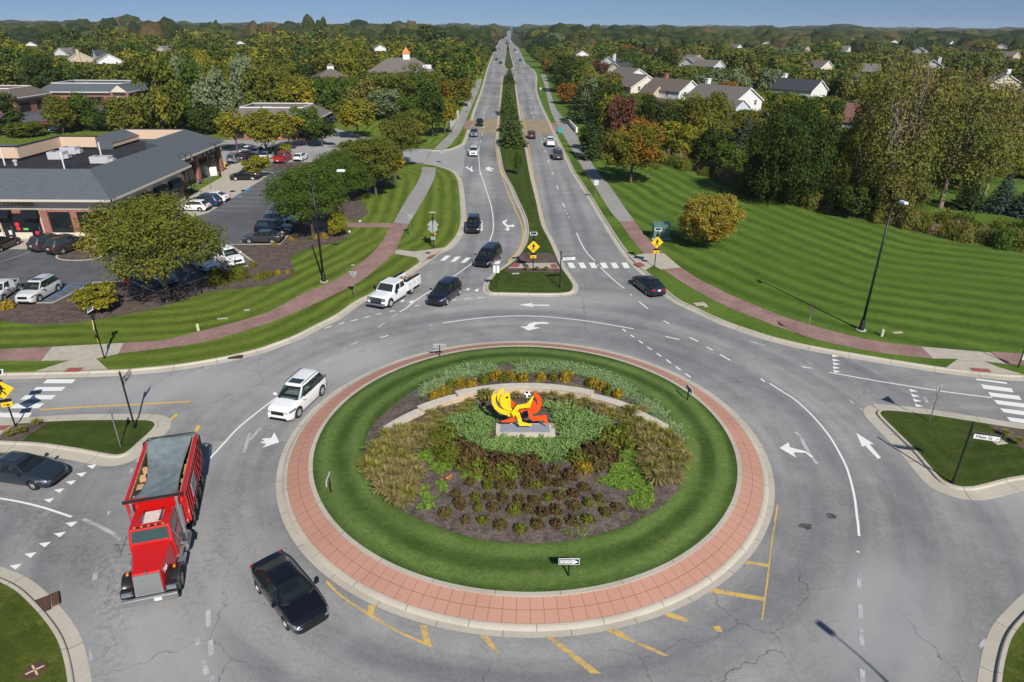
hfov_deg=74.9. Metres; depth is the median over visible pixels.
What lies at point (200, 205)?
hatchback car
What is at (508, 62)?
lawn far median
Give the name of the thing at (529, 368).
juniper mat
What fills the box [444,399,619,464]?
juniper bed
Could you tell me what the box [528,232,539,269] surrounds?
crossing sign
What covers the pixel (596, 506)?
shrubs
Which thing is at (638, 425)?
plume plant
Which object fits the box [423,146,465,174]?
side street surface
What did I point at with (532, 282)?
lawn median
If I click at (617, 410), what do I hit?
plume plant
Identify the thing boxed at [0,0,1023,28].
sky
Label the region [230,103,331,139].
shop building
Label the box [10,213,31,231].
window
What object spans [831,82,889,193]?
tree
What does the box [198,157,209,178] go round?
window
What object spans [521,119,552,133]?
brick crossing
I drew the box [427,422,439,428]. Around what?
plume plant
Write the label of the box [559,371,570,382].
shrub
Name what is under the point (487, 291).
kerb median
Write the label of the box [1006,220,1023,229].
scrub bush
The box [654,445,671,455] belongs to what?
plume plant
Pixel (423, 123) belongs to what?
tree
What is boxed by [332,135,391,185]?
tree
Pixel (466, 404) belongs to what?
plume plant
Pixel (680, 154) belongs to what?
scrub bush
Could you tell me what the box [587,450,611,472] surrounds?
shrub
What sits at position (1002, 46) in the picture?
house
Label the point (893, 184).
tree
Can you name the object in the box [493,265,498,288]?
keep right sign
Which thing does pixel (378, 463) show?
plume plant
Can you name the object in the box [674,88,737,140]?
tree
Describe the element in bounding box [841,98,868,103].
tree
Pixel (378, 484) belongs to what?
plume plant
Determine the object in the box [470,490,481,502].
shrub
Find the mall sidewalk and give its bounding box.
[5,162,272,248]
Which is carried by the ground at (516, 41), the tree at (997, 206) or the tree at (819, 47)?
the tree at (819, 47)
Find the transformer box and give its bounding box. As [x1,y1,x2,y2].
[650,221,670,239]
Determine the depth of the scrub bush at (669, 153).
128.73 m
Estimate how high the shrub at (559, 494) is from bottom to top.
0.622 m
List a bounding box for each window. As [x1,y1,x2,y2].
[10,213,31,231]
[19,102,30,111]
[36,99,45,108]
[47,212,73,231]
[76,212,97,231]
[88,97,103,104]
[170,188,180,198]
[182,162,196,186]
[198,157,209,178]
[209,153,218,171]
[232,126,243,137]
[298,131,310,137]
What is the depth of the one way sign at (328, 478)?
36.82 m
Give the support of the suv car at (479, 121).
on the brick crossing at (490, 125)
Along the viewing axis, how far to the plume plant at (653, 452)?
39.16 m
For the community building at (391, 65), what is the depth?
258.95 m
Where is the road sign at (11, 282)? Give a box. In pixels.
[8,279,18,303]
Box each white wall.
[448,111,458,129]
[565,115,577,131]
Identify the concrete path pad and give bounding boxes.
[0,423,13,434]
[38,343,122,370]
[394,247,444,262]
[509,263,558,267]
[629,253,680,269]
[922,347,1020,373]
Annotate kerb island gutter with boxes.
[276,341,774,637]
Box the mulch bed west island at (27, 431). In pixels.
[0,423,45,440]
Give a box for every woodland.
[0,14,1023,52]
[0,23,1023,58]
[0,38,1023,92]
[1,19,1023,34]
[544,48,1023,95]
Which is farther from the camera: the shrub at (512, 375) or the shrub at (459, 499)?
the shrub at (512, 375)
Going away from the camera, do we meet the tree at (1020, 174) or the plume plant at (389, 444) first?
the plume plant at (389, 444)
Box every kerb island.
[282,342,768,631]
[308,345,741,595]
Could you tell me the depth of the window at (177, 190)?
96.26 m
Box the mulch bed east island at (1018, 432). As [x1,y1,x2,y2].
[989,425,1023,449]
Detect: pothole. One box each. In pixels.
[798,523,811,529]
[824,513,836,518]
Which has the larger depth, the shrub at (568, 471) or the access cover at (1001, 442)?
the access cover at (1001, 442)
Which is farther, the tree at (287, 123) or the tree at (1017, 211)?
the tree at (287, 123)
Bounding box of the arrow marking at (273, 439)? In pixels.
[261,166,880,458]
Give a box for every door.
[0,218,15,236]
[28,218,42,235]
[653,227,661,237]
[662,227,670,237]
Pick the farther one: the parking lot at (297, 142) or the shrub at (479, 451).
the parking lot at (297, 142)
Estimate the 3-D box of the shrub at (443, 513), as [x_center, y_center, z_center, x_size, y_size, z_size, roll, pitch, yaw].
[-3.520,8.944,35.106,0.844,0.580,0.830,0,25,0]
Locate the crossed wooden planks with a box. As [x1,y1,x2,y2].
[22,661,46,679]
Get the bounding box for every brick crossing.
[470,118,499,132]
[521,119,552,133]
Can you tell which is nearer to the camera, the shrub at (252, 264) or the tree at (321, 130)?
the shrub at (252, 264)
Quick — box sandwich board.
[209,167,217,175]
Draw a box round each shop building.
[0,85,51,113]
[41,80,149,105]
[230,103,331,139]
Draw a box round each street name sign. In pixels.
[118,369,135,427]
[559,251,575,287]
[951,421,1002,483]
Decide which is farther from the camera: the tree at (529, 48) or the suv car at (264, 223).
the tree at (529, 48)
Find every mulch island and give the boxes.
[55,253,101,260]
[58,248,101,259]
[268,162,311,169]
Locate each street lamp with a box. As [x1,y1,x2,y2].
[310,169,344,282]
[856,200,907,331]
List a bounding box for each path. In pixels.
[0,347,51,360]
[118,222,408,353]
[394,167,435,223]
[434,79,481,148]
[541,74,633,220]
[619,221,662,252]
[663,268,931,357]
[992,352,1023,364]
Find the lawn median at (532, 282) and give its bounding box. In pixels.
[488,75,572,292]
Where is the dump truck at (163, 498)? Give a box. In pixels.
[114,432,203,608]
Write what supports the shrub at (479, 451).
on the mulch bed island at (663, 495)
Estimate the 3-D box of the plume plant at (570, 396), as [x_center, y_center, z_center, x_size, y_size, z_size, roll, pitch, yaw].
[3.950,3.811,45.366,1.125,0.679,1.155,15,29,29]
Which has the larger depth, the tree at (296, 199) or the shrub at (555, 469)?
the tree at (296, 199)
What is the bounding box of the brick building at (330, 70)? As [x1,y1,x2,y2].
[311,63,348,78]
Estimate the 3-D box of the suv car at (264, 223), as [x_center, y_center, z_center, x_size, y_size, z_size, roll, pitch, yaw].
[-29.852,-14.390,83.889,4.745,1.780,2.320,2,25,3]
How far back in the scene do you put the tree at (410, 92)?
201.22 m
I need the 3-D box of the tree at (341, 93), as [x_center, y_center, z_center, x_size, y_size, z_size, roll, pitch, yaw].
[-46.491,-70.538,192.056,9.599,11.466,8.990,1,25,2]
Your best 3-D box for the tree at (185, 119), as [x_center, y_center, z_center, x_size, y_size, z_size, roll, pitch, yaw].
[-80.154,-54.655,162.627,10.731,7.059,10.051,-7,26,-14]
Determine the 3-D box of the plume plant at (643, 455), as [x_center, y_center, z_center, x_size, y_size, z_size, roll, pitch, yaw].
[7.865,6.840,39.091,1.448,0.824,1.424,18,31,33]
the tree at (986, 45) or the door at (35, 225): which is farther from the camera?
the tree at (986, 45)
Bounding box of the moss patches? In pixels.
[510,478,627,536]
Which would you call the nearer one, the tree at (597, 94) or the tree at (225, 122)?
the tree at (225, 122)
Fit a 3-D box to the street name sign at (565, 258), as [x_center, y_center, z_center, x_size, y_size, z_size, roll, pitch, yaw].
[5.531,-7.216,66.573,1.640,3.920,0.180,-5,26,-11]
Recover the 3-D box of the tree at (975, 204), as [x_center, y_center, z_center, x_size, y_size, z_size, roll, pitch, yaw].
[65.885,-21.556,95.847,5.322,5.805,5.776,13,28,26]
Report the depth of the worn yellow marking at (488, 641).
29.38 m
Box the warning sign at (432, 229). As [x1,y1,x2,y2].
[428,224,437,248]
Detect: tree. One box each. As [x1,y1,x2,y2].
[0,32,32,73]
[0,46,39,84]
[0,91,27,134]
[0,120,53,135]
[16,54,63,87]
[39,92,76,133]
[40,97,91,128]
[67,280,117,310]
[68,89,99,130]
[70,191,228,300]
[89,108,115,130]
[98,94,131,115]
[105,95,143,130]
[128,51,185,128]
[137,112,170,127]
[168,50,198,113]
[168,54,200,70]
[168,101,195,129]
[177,50,205,113]
[187,65,238,119]
[187,106,220,133]
[192,47,211,65]
[199,55,231,112]
[199,63,217,72]
[212,108,250,151]
[228,48,250,69]
[228,55,255,108]
[240,63,281,103]
[240,107,281,158]
[240,155,270,174]
[252,51,290,87]
[258,160,350,236]
[263,71,285,101]
[271,110,304,149]
[272,76,317,103]
[277,59,295,75]
[277,68,305,85]
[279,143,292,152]
[288,76,307,102]
[288,106,324,145]
[306,119,337,146]
[308,77,341,112]
[308,149,376,199]
[309,73,337,107]
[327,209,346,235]
[328,100,354,117]
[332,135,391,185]
[334,95,377,138]
[335,74,361,102]
[336,41,361,76]
[336,74,351,100]
[341,135,403,195]
[344,74,381,110]
[356,74,383,87]
[361,71,385,81]
[362,72,382,79]
[366,88,403,119]
[374,70,412,114]
[377,110,422,168]
[382,69,416,106]
[392,151,405,182]
[393,94,420,112]
[401,54,428,71]
[406,107,431,140]
[408,70,427,90]
[410,70,442,98]
[414,90,444,136]
[415,24,444,42]
[425,71,447,98]
[437,95,458,133]
[440,78,477,103]
[477,52,487,73]
[485,46,492,56]
[497,113,508,131]
[498,83,516,115]
[499,106,529,148]
[502,68,516,84]
[513,151,523,169]
[524,39,531,47]
[525,42,536,52]
[529,45,541,58]
[531,29,546,39]
[534,48,547,67]
[542,59,550,72]
[545,33,564,39]
[553,54,582,89]
[556,82,579,103]
[561,90,595,124]
[571,29,595,39]
[575,75,599,103]
[575,119,603,160]
[577,122,607,146]
[579,74,607,111]
[584,70,597,102]
[587,84,627,122]
[591,59,609,72]
[597,73,624,93]
[598,93,633,125]
[598,123,668,182]
[602,94,640,138]
[605,73,623,90]
[613,93,642,121]
[618,116,666,149]
[621,43,634,50]
[622,92,646,111]
[636,92,671,127]
[641,45,655,54]
[641,120,659,126]
[650,99,672,123]
[651,45,678,65]
[654,98,686,121]
[656,96,675,103]
[658,115,697,148]
[665,125,707,157]
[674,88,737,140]
[676,190,747,246]
[692,69,730,84]
[693,128,739,161]
[705,139,748,173]
[719,81,737,85]
[725,66,752,87]
[725,68,750,82]
[726,120,740,143]
[729,108,758,135]
[734,116,754,153]
[735,115,773,147]
[741,137,762,166]
[742,152,787,198]
[743,90,848,205]
[753,67,781,91]
[754,89,768,110]
[754,109,771,121]
[760,90,774,103]
[764,92,791,110]
[767,95,829,129]
[768,95,809,117]
[777,43,807,55]
[810,41,833,52]
[814,95,846,128]
[815,112,845,131]
[818,96,846,109]
[820,128,864,167]
[829,180,877,216]
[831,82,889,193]
[832,142,858,171]
[833,72,870,102]
[838,72,861,87]
[839,25,959,191]
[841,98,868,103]
[847,73,866,85]
[848,78,882,101]
[864,74,884,84]
[869,166,937,216]
[873,78,967,192]
[899,53,1023,207]
[902,75,931,95]
[938,68,950,79]
[947,170,988,213]
[948,70,965,79]
[957,113,1005,185]
[961,71,987,90]
[963,69,1023,195]
[966,70,984,85]
[968,39,1000,50]
[980,174,1017,215]
[1001,157,1023,176]
[1002,192,1023,218]
[1005,128,1023,162]
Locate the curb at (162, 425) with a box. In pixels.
[0,414,170,465]
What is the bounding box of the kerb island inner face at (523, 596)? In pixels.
[311,489,739,596]
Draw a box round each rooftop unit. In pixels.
[46,150,71,159]
[59,146,82,154]
[89,155,116,163]
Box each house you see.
[25,42,37,45]
[53,47,75,55]
[66,49,93,63]
[92,50,114,57]
[93,53,121,63]
[156,46,170,50]
[372,44,385,50]
[573,50,588,55]
[602,54,621,63]
[607,62,633,71]
[612,66,647,77]
[622,73,652,94]
[639,73,696,99]
[678,54,700,59]
[678,57,703,65]
[684,78,763,110]
[690,59,725,67]
[730,44,742,47]
[767,73,828,97]
[806,60,833,69]
[838,46,851,51]
[841,103,883,131]
[846,63,880,72]
[913,47,928,52]
[922,57,946,67]
[983,69,1023,91]
[997,44,1007,48]
[1000,51,1020,58]
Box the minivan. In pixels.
[474,241,502,266]
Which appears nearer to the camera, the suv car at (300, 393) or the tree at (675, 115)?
the suv car at (300, 393)
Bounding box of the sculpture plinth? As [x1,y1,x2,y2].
[496,423,554,437]
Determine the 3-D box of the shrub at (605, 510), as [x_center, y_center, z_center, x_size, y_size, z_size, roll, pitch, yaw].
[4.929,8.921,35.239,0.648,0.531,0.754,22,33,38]
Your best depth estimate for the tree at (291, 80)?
186.57 m
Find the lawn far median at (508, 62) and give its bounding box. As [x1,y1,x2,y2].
[505,44,512,67]
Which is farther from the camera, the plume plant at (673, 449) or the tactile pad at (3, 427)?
the tactile pad at (3, 427)
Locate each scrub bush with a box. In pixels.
[658,149,672,162]
[665,154,682,167]
[672,150,688,160]
[676,156,693,170]
[693,158,706,168]
[695,161,706,172]
[697,165,714,176]
[705,159,719,168]
[712,162,725,178]
[716,164,738,184]
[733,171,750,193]
[766,187,784,199]
[774,183,790,198]
[781,190,803,204]
[797,188,825,209]
[803,186,824,198]
[820,202,840,214]
[821,190,836,205]
[836,206,849,214]
[859,207,882,220]
[868,205,894,224]
[884,211,905,226]
[896,205,925,231]
[905,204,929,214]
[914,215,937,232]
[920,209,932,221]
[925,222,942,234]
[929,207,957,225]
[934,206,957,227]
[935,222,959,239]
[947,216,976,232]
[950,222,978,243]
[951,219,980,236]
[952,209,978,224]
[974,220,991,231]
[974,228,997,243]
[977,223,991,231]
[979,230,1002,245]
[987,224,1023,250]
[988,217,1011,227]
[991,223,1008,231]
[1002,220,1016,228]
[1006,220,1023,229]
[1008,233,1023,251]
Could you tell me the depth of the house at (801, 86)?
227.17 m
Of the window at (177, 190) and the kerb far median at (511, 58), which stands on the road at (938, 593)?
the kerb far median at (511, 58)
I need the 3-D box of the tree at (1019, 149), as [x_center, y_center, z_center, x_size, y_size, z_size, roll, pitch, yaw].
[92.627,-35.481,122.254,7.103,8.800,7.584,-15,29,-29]
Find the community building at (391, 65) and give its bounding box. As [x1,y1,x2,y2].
[367,47,435,73]
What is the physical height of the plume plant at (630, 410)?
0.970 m
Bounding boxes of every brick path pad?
[463,120,472,128]
[551,123,557,131]
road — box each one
[0,31,1023,681]
[221,128,430,162]
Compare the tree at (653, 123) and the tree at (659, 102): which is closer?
the tree at (653, 123)
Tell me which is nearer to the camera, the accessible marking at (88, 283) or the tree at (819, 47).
the accessible marking at (88, 283)
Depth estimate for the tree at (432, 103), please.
152.39 m
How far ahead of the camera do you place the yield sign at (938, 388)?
43.80 m
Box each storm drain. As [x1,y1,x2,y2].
[34,591,59,610]
[228,355,243,358]
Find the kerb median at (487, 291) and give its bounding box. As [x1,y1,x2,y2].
[482,76,578,296]
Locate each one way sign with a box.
[326,471,331,491]
[433,344,445,355]
[559,558,579,575]
[686,384,692,399]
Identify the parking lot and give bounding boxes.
[0,106,102,121]
[0,144,338,151]
[0,162,345,301]
[223,140,313,144]
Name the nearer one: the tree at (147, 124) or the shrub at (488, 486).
the shrub at (488, 486)
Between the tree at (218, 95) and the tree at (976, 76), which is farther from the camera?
the tree at (976, 76)
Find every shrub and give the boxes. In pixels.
[0,298,17,310]
[205,266,233,286]
[229,262,250,281]
[248,259,257,267]
[253,271,265,280]
[262,269,274,277]
[274,270,281,274]
[320,233,328,237]
[421,426,451,452]
[428,388,440,400]
[430,438,463,464]
[436,422,459,439]
[437,505,451,518]
[439,384,451,395]
[445,376,455,389]
[449,485,461,496]
[450,435,471,452]
[451,449,481,473]
[453,496,466,506]
[455,375,466,388]
[456,501,464,510]
[457,443,485,463]
[459,515,469,525]
[464,441,487,459]
[464,455,491,476]
[464,474,474,486]
[465,377,478,387]
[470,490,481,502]
[473,501,482,511]
[475,513,488,525]
[478,372,491,383]
[482,462,502,480]
[482,479,492,490]
[482,491,494,501]
[485,500,501,513]
[486,468,493,480]
[487,450,508,469]
[488,368,497,380]
[492,521,507,530]
[494,460,515,479]
[494,480,506,490]
[494,517,507,528]
[495,368,505,379]
[495,463,521,485]
[496,492,509,503]
[497,370,510,382]
[497,480,507,489]
[501,452,524,472]
[505,370,517,381]
[505,502,521,515]
[507,478,517,489]
[508,506,521,516]
[512,494,526,504]
[512,522,528,534]
[517,370,528,382]
[518,451,543,472]
[520,476,533,489]
[521,470,533,479]
[522,503,534,513]
[524,503,534,513]
[528,494,540,505]
[531,478,542,490]
[531,517,544,529]
[534,371,546,381]
[535,468,546,478]
[535,505,549,516]
[541,473,552,486]
[541,491,552,502]
[547,371,557,381]
[547,463,560,474]
[549,502,562,515]
[550,517,562,530]
[552,476,563,487]
[552,489,564,501]
[557,467,578,482]
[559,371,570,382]
[560,369,573,380]
[564,447,589,468]
[565,498,580,511]
[565,513,579,526]
[566,487,578,498]
[572,460,592,475]
[577,481,591,491]
[579,439,599,460]
[581,513,595,525]
[582,496,592,506]
[585,376,593,386]
[587,439,608,458]
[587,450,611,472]
[589,376,598,389]
[594,379,606,391]
[594,492,603,502]
[595,432,622,453]
[599,506,610,517]
[599,506,611,517]
[601,422,629,440]
[602,384,613,394]
[602,441,624,464]
[609,501,624,512]
[611,388,622,399]
[611,417,639,442]
[617,432,639,449]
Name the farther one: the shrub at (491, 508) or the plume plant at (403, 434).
the plume plant at (403, 434)
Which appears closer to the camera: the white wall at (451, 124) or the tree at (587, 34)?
the white wall at (451, 124)
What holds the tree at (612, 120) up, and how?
on the lawn at (787, 260)
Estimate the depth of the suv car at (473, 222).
85.25 m
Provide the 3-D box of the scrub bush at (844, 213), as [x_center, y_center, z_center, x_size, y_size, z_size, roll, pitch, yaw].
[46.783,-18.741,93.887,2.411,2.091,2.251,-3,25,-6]
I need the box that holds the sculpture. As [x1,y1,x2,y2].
[491,388,547,425]
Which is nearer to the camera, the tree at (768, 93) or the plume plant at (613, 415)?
the plume plant at (613, 415)
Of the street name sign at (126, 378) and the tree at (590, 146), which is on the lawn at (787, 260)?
the tree at (590, 146)
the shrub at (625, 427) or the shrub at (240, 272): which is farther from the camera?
the shrub at (240, 272)
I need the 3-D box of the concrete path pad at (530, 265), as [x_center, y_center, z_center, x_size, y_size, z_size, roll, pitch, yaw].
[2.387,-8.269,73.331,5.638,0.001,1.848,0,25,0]
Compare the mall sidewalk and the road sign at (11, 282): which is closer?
the road sign at (11, 282)
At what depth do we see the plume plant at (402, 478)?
36.74 m
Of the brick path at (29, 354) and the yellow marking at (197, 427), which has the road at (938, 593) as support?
the yellow marking at (197, 427)
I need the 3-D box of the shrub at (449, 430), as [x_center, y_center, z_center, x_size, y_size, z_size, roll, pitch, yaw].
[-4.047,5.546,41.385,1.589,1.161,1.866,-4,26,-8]
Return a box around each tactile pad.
[0,425,10,429]
[64,367,83,371]
[510,263,520,266]
[634,262,645,266]
[969,367,990,371]
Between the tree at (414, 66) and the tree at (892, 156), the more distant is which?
the tree at (414, 66)
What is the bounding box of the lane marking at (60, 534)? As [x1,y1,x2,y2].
[0,50,1023,568]
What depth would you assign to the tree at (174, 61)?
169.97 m
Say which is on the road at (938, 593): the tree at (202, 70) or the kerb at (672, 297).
the kerb at (672, 297)
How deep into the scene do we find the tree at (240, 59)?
202.97 m
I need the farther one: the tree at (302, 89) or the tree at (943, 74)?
the tree at (943, 74)
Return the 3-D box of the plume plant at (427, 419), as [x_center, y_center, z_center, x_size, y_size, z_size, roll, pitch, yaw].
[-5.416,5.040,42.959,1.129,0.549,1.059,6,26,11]
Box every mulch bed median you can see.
[505,268,561,272]
[514,253,558,262]
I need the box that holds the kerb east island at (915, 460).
[863,404,1023,499]
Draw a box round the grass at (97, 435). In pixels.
[16,420,154,453]
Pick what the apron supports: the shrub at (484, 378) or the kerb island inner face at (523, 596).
the kerb island inner face at (523, 596)
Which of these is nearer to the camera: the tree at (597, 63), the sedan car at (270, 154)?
the sedan car at (270, 154)
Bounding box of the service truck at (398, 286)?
[366,271,420,307]
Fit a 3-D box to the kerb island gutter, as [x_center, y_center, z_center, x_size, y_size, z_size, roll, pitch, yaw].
[0.771,6.422,42.564,30.100,0.004,30.100,0,25,0]
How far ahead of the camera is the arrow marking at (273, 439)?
42.69 m
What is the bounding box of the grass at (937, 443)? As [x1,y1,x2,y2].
[880,410,1023,485]
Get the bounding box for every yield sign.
[108,405,120,446]
[348,271,356,298]
[806,306,812,337]
[929,383,943,421]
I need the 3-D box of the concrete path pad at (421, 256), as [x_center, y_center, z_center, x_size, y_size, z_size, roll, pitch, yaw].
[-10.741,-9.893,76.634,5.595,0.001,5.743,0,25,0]
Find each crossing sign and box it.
[0,369,15,425]
[87,306,104,358]
[427,212,438,235]
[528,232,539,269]
[651,228,662,266]
[1017,350,1023,367]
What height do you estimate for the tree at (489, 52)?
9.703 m
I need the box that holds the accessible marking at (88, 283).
[45,189,249,300]
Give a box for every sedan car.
[0,236,20,252]
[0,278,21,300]
[0,451,68,489]
[46,124,67,130]
[143,270,177,286]
[187,252,219,271]
[198,191,230,200]
[241,229,284,243]
[249,550,328,634]
[258,151,274,157]
[631,275,666,295]
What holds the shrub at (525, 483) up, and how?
on the mulch bed island at (663, 495)
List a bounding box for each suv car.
[14,273,62,302]
[26,232,72,250]
[42,233,93,254]
[187,192,222,206]
[213,243,244,266]
[226,152,239,162]
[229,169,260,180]
[239,150,254,160]
[250,146,264,154]
[253,218,294,234]
[260,210,299,224]
[264,145,279,153]
[267,204,302,215]
[267,368,326,420]
[328,115,337,122]
[427,276,461,304]
[464,213,481,232]
[468,145,478,155]
[469,127,478,136]
[475,118,483,125]
[527,130,535,138]
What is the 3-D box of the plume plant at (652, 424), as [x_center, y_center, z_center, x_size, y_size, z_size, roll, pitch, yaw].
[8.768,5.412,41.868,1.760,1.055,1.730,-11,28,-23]
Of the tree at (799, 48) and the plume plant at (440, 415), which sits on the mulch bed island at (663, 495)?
the plume plant at (440, 415)
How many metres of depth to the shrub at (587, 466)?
38.23 m
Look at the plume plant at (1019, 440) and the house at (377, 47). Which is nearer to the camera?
the plume plant at (1019, 440)
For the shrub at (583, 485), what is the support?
on the mulch bed island at (663, 495)
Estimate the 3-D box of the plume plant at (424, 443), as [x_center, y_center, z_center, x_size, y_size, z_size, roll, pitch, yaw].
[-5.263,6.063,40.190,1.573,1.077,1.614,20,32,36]
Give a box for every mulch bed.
[0,223,349,324]
[304,168,395,220]
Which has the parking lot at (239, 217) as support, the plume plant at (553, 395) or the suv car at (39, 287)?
the suv car at (39, 287)
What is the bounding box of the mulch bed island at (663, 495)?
[365,364,683,543]
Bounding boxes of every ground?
[506,28,526,48]
[692,168,1021,250]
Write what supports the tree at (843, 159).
on the lawn at (787, 260)
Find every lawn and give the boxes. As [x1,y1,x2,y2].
[0,46,495,149]
[0,164,460,372]
[0,582,66,681]
[519,48,1023,374]
[1002,622,1023,681]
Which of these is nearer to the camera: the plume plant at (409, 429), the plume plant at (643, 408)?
the plume plant at (409, 429)
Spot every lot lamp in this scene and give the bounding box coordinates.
[179,152,194,192]
[208,142,222,175]
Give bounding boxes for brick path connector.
[302,222,392,226]
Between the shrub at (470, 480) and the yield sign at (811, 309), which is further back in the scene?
the yield sign at (811, 309)
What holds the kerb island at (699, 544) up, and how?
on the kerb island inner face at (523, 596)
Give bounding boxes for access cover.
[693,302,706,305]
[992,439,1007,444]
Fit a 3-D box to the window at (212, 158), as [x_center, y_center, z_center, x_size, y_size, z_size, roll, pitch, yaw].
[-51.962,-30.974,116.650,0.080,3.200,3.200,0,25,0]
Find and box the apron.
[287,343,763,623]
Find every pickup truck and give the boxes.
[238,145,252,151]
[272,151,291,162]
[544,136,554,146]
[551,148,562,159]
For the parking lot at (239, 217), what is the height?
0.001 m
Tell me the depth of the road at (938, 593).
35.69 m
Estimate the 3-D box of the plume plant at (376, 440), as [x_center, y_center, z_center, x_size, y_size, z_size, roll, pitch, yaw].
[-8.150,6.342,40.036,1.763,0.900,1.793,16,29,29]
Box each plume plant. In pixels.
[1,428,15,435]
[13,425,27,433]
[28,417,42,424]
[355,453,374,467]
[356,456,379,472]
[360,437,388,452]
[360,464,382,482]
[364,447,383,460]
[365,443,385,456]
[366,459,388,473]
[369,472,388,485]
[369,477,388,496]
[372,452,387,463]
[374,436,395,445]
[374,445,393,458]
[374,464,396,477]
[375,426,395,438]
[377,479,405,498]
[379,441,394,453]
[379,478,405,498]
[380,455,397,467]
[380,465,399,480]
[381,488,406,505]
[382,449,396,461]
[382,475,401,486]
[384,425,404,437]
[389,422,406,431]
[389,435,403,446]
[389,442,410,455]
[389,447,413,460]
[389,457,409,467]
[391,431,411,441]
[393,493,414,508]
[394,467,409,477]
[395,458,416,474]
[395,475,406,486]
[396,469,418,481]
[396,483,424,500]
[397,437,421,448]
[399,424,418,436]
[400,475,424,492]
[401,453,419,460]
[402,456,426,469]
[404,443,420,455]
[406,421,427,433]
[406,431,423,445]
[408,465,428,478]
[414,433,436,448]
[415,429,434,440]
[416,423,437,434]
[420,414,434,422]
[424,408,438,416]
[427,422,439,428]
[432,418,446,425]
[433,413,444,421]
[435,405,448,412]
[444,411,458,419]
[448,403,461,410]
[455,405,471,414]
[460,401,474,407]
[463,397,477,403]
[476,387,494,401]
[510,390,522,398]
[530,390,540,398]
[539,391,550,398]
[547,390,559,398]
[555,394,568,402]
[562,392,576,400]
[572,400,585,407]
[577,396,591,404]
[583,400,598,408]
[594,406,609,414]
[596,401,611,407]
[603,406,615,413]
[605,411,618,418]
[614,408,624,415]
[616,413,631,420]
[619,403,642,416]
[623,418,633,424]
[628,422,644,432]
[628,427,643,436]
[629,430,651,444]
[632,415,648,422]
[633,451,652,460]
[634,435,655,449]
[635,403,649,411]
[635,455,652,469]
[638,442,654,451]
[639,458,667,475]
[640,419,664,432]
[640,425,658,434]
[642,467,669,485]
[643,429,658,441]
[645,448,660,458]
[645,456,670,469]
[647,434,660,446]
[652,425,663,435]
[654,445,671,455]
[655,452,671,461]
[655,468,677,483]
[656,427,675,437]
[657,436,672,448]
[657,438,682,451]
[662,460,684,476]
[663,451,683,467]
[664,446,679,453]
[666,453,693,469]
[667,432,683,443]
[667,468,689,483]
[668,439,686,446]
[674,442,691,455]
[675,447,698,464]
[999,428,1013,435]
[1013,436,1023,443]
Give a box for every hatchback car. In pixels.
[178,199,211,211]
[293,152,307,160]
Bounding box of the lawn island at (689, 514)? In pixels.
[313,347,736,591]
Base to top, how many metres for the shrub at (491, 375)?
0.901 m
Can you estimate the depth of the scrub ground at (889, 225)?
87.89 m
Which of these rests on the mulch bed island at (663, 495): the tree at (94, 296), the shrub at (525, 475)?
the shrub at (525, 475)
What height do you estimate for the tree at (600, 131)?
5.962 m
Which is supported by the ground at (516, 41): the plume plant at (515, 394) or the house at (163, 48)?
the house at (163, 48)
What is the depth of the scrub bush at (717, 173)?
114.80 m
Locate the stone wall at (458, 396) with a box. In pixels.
[383,383,668,429]
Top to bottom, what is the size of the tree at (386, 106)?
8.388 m
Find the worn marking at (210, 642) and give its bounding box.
[82,314,985,681]
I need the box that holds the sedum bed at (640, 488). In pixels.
[416,447,654,510]
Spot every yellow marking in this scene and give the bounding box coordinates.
[0,51,545,430]
[326,505,777,672]
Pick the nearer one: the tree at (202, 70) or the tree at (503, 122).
the tree at (503, 122)
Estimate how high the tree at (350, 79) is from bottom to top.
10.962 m
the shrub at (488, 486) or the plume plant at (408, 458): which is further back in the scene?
the plume plant at (408, 458)
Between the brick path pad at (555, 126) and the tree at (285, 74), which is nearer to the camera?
the brick path pad at (555, 126)
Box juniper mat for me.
[410,359,693,441]
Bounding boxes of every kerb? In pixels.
[0,163,466,378]
[0,566,91,681]
[431,41,499,150]
[510,40,1023,380]
[977,593,1023,681]
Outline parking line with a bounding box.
[2,201,304,261]
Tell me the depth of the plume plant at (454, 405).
44.29 m
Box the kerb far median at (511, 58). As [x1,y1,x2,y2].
[504,46,513,68]

